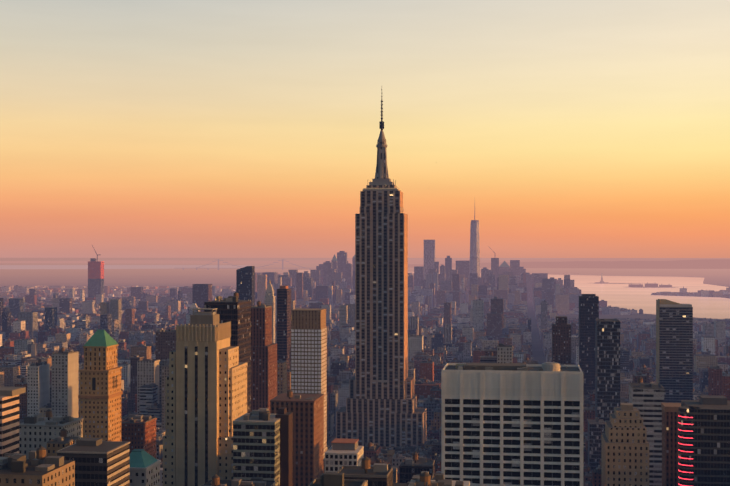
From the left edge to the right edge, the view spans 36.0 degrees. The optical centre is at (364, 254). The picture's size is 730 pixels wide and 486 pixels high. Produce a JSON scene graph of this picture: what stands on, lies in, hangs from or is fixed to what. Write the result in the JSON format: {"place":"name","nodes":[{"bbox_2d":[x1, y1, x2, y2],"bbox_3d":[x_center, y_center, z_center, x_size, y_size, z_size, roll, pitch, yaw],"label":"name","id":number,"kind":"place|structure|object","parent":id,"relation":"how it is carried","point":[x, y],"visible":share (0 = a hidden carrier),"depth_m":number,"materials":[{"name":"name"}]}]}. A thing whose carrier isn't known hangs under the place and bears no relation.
{"place":"outdoors","nodes":[
{"label":"outdoors","id":0,"kind":"place"},
{"bbox_2d":[0,265,250,268],"bbox_3d":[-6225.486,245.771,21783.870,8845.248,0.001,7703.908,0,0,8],"label":"shore","id":1,"kind":"structure","parent":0,"point":[105,266],"depth_m":22387.81,"materials":[{"name":"grey"}]},
{"bbox_2d":[192,284,211,311],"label":"building","id":2,"kind":"structure","parent":0,"point":[201,294],"depth_m":3518.93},
{"bbox_2d":[0,258,729,441],"bbox_3d":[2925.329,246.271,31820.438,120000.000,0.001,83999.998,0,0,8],"label":"ground","id":3,"kind":"structure","parent":0,"point":[138,277],"depth_m":13601.89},
{"bbox_2d":[0,386,25,456],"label":"banded slab","id":4,"kind":"object","parent":3,"relation":"on","point":[9,419],"visible":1,"depth_m":587.20,"materials":[{"name":"beige concrete"}]},
{"bbox_2d":[56,438,129,485],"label":"office building","id":5,"kind":"structure","parent":3,"relation":"on","point":[99,462],"depth_m":525.57,"materials":[{"name":"beige concrete"}]},
{"bbox_2d":[88,258,103,297],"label":"tower under construction","id":6,"kind":"structure","parent":3,"relation":"on","point":[95,277],"depth_m":5044.05},
{"bbox_2d":[78,330,122,440],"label":"tower building","id":7,"kind":"structure","parent":3,"relation":"on","point":[101,392],"depth_m":817.57,"materials":[{"name":"beige stone"}]},
{"bbox_2d":[129,449,160,485],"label":"building","id":8,"kind":"structure","parent":3,"relation":"on","point":[144,468],"depth_m":572.78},
{"bbox_2d":[186,303,199,323],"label":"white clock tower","id":9,"kind":"structure","parent":3,"relation":"on","point":[194,306],"depth_m":2921.01,"materials":[{"name":"white stone"}]},
{"bbox_2d":[163,308,246,485],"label":"skyscraper","id":10,"kind":"structure","parent":3,"relation":"on","point":[205,392],"depth_m":643.63,"materials":[{"name":"beige stone"}]},
{"bbox_2d":[204,292,250,412],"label":"skyscraper","id":11,"kind":"structure","parent":3,"relation":"on","point":[235,311],"depth_m":842.97,"materials":[{"name":"concrete"}]},
{"bbox_2d":[236,266,254,305],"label":"dark glass tower","id":12,"kind":"structure","parent":3,"relation":"on","point":[245,283],"depth_m":2259.14,"materials":[{"name":"blue glass"}]},
{"bbox_2d":[183,259,309,269],"bbox_3d":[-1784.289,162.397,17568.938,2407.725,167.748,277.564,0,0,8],"label":"suspension bridge","id":13,"kind":"structure","parent":3,"relation":"on","point":[241,266],"depth_m":17559.98,"materials":[{"name":"grey metal"}]},
{"bbox_2d":[233,407,292,485],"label":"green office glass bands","id":14,"kind":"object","parent":3,"relation":"on","point":[263,442],"visible":1,"depth_m":602.60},
{"bbox_2d":[251,301,276,411],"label":"skyscraper","id":15,"kind":"structure","parent":3,"relation":"on","point":[263,370],"depth_m":1082.66,"materials":[{"name":"brown brick"}]},
{"bbox_2d":[265,281,274,342],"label":"skyscraper","id":16,"kind":"structure","parent":3,"relation":"on","point":[269,298],"depth_m":2207.51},
{"bbox_2d":[277,286,290,368],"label":"skyscraper","id":17,"kind":"structure","parent":3,"relation":"on","point":[283,322],"depth_m":1504.29,"materials":[{"name":"glass"}]},
{"bbox_2d":[270,390,323,485],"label":"brick building","id":18,"kind":"structure","parent":3,"relation":"on","point":[307,410],"depth_m":730.95,"materials":[{"name":"brown brick"}]},
{"bbox_2d":[291,308,326,457],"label":"tower","id":19,"kind":"structure","parent":3,"relation":"on","point":[309,352],"depth_m":972.06,"materials":[{"name":"white concrete"}]},
{"bbox_2d":[325,438,363,471],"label":"building","id":20,"kind":"structure","parent":3,"relation":"on","point":[340,453],"depth_m":621.25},
{"bbox_2d":[0,316,729,485],"bbox_3d":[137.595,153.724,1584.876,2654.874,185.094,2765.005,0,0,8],"label":"city","id":21,"kind":"object","parent":3,"relation":"on","point":[46,374],"visible":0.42,"depth_m":1376.05},
{"bbox_2d":[0,272,729,351],"bbox_3d":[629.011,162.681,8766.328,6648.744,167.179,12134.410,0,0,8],"label":"city","id":22,"kind":"object","parent":3,"relation":"on","point":[497,309],"visible":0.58,"depth_m":4268.64},
{"bbox_2d":[0,258,729,263],"bbox_3d":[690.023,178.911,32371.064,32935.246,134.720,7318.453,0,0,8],"label":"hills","id":23,"kind":"structure","parent":3,"relation":"on","point":[350,261],"depth_m":31293.46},
{"bbox_2d":[263,251,564,299],"bbox_3d":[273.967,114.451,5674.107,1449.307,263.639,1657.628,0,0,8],"label":"distant skyline","id":24,"kind":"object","parent":3,"relation":"on","point":[340,264],"visible":0.38,"depth_m":5769.85},
{"bbox_2d":[424,240,434,279],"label":"skyscraper","id":25,"kind":"structure","parent":3,"relation":"on","point":[429,253],"depth_m":5991.59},
{"bbox_2d":[469,214,479,276],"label":"skyscraper","id":26,"kind":"structure","parent":3,"relation":"on","point":[474,250],"depth_m":5851.87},
{"bbox_2d":[441,362,582,485],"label":"office building","id":27,"kind":"structure","parent":3,"relation":"on","point":[511,424],"depth_m":537.78,"materials":[{"name":"white concrete"}]},
{"bbox_2d":[552,316,570,364],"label":"building","id":28,"kind":"structure","parent":3,"relation":"on","point":[561,341],"depth_m":1342.34,"materials":[{"name":"grey concrete"}]},
{"bbox_2d":[579,294,598,394],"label":"skyscraper","id":29,"kind":"structure","parent":3,"relation":"on","point":[588,309],"depth_m":1540.13,"materials":[{"name":"glass"}]},
{"bbox_2d":[595,272,608,283],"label":"statue of liberty","id":30,"kind":"object","parent":3,"relation":"on","point":[601,281],"visible":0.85,"depth_m":9420.44,"materials":[{"name":"metal"}]},
{"bbox_2d":[595,319,619,421],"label":"skyscraper","id":31,"kind":"structure","parent":3,"relation":"on","point":[607,366],"depth_m":1141.90,"materials":[{"name":"glass"}]},
{"bbox_2d":[601,403,648,485],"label":"beige tower setbacks","id":32,"kind":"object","parent":3,"relation":"on","point":[624,452],"visible":1,"depth_m":626.14,"materials":[{"name":"beige stone"}]},
{"bbox_2d":[629,377,663,485],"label":"high-rise building","id":33,"kind":"structure","parent":3,"relation":"on","point":[646,399],"depth_m":822.46,"materials":[{"name":"grey concrete"}]},
{"bbox_2d":[629,282,671,286],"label":"island buildings","id":34,"kind":"structure","parent":3,"relation":"on","point":[647,284],"depth_m":8334.94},
{"bbox_2d":[661,403,680,485],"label":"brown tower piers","id":35,"kind":"structure","parent":3,"relation":"on","point":[670,443],"depth_m":693.64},
{"bbox_2d":[656,299,692,402],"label":"residential tower","id":36,"kind":"structure","parent":3,"relation":"on","point":[674,349],"depth_m":1436.98,"materials":[{"name":"glass"}]},
{"bbox_2d":[678,395,729,485],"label":"office building","id":37,"kind":"structure","parent":3,"relation":"on","point":[704,440],"depth_m":634.84,"materials":[{"name":"black glass"}]},
{"bbox_2d":[0,0,729,257],"label":"sky","id":38,"kind":"structure","parent":0,"point":[129,128],"materials":[{"name":"orange"}]},
{"bbox_2d":[327,89,426,449],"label":"skyscraper","id":39,"kind":"structure","parent":0,"point":[381,408],"depth_m":1291.00,"materials":[{"name":"grey stone"}]},
{"bbox_2d":[298,270,729,318],"bbox_3d":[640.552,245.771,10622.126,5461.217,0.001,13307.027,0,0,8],"label":"water","id":40,"kind":"structure","parent":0,"point":[625,296],"depth_m":7198.27,"materials":[{"name":"pink"}]},
{"bbox_2d":[594,283,642,283],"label":"island","id":41,"kind":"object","parent":40,"relation":"on","point":[619,283],"visible":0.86,"depth_m":9388.59,"materials":[{"name":"grey"}]},
{"bbox_2d":[632,287,674,287],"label":"island","id":42,"kind":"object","parent":40,"relation":"in","point":[653,287],"visible":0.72,"depth_m":8261.56,"materials":[{"name":"grey"}]},
{"bbox_2d":[408,259,729,268],"bbox_3d":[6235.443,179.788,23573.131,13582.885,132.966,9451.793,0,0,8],"label":"distant hills","id":43,"kind":"structure","parent":0,"point":[705,264],"depth_m":20663.76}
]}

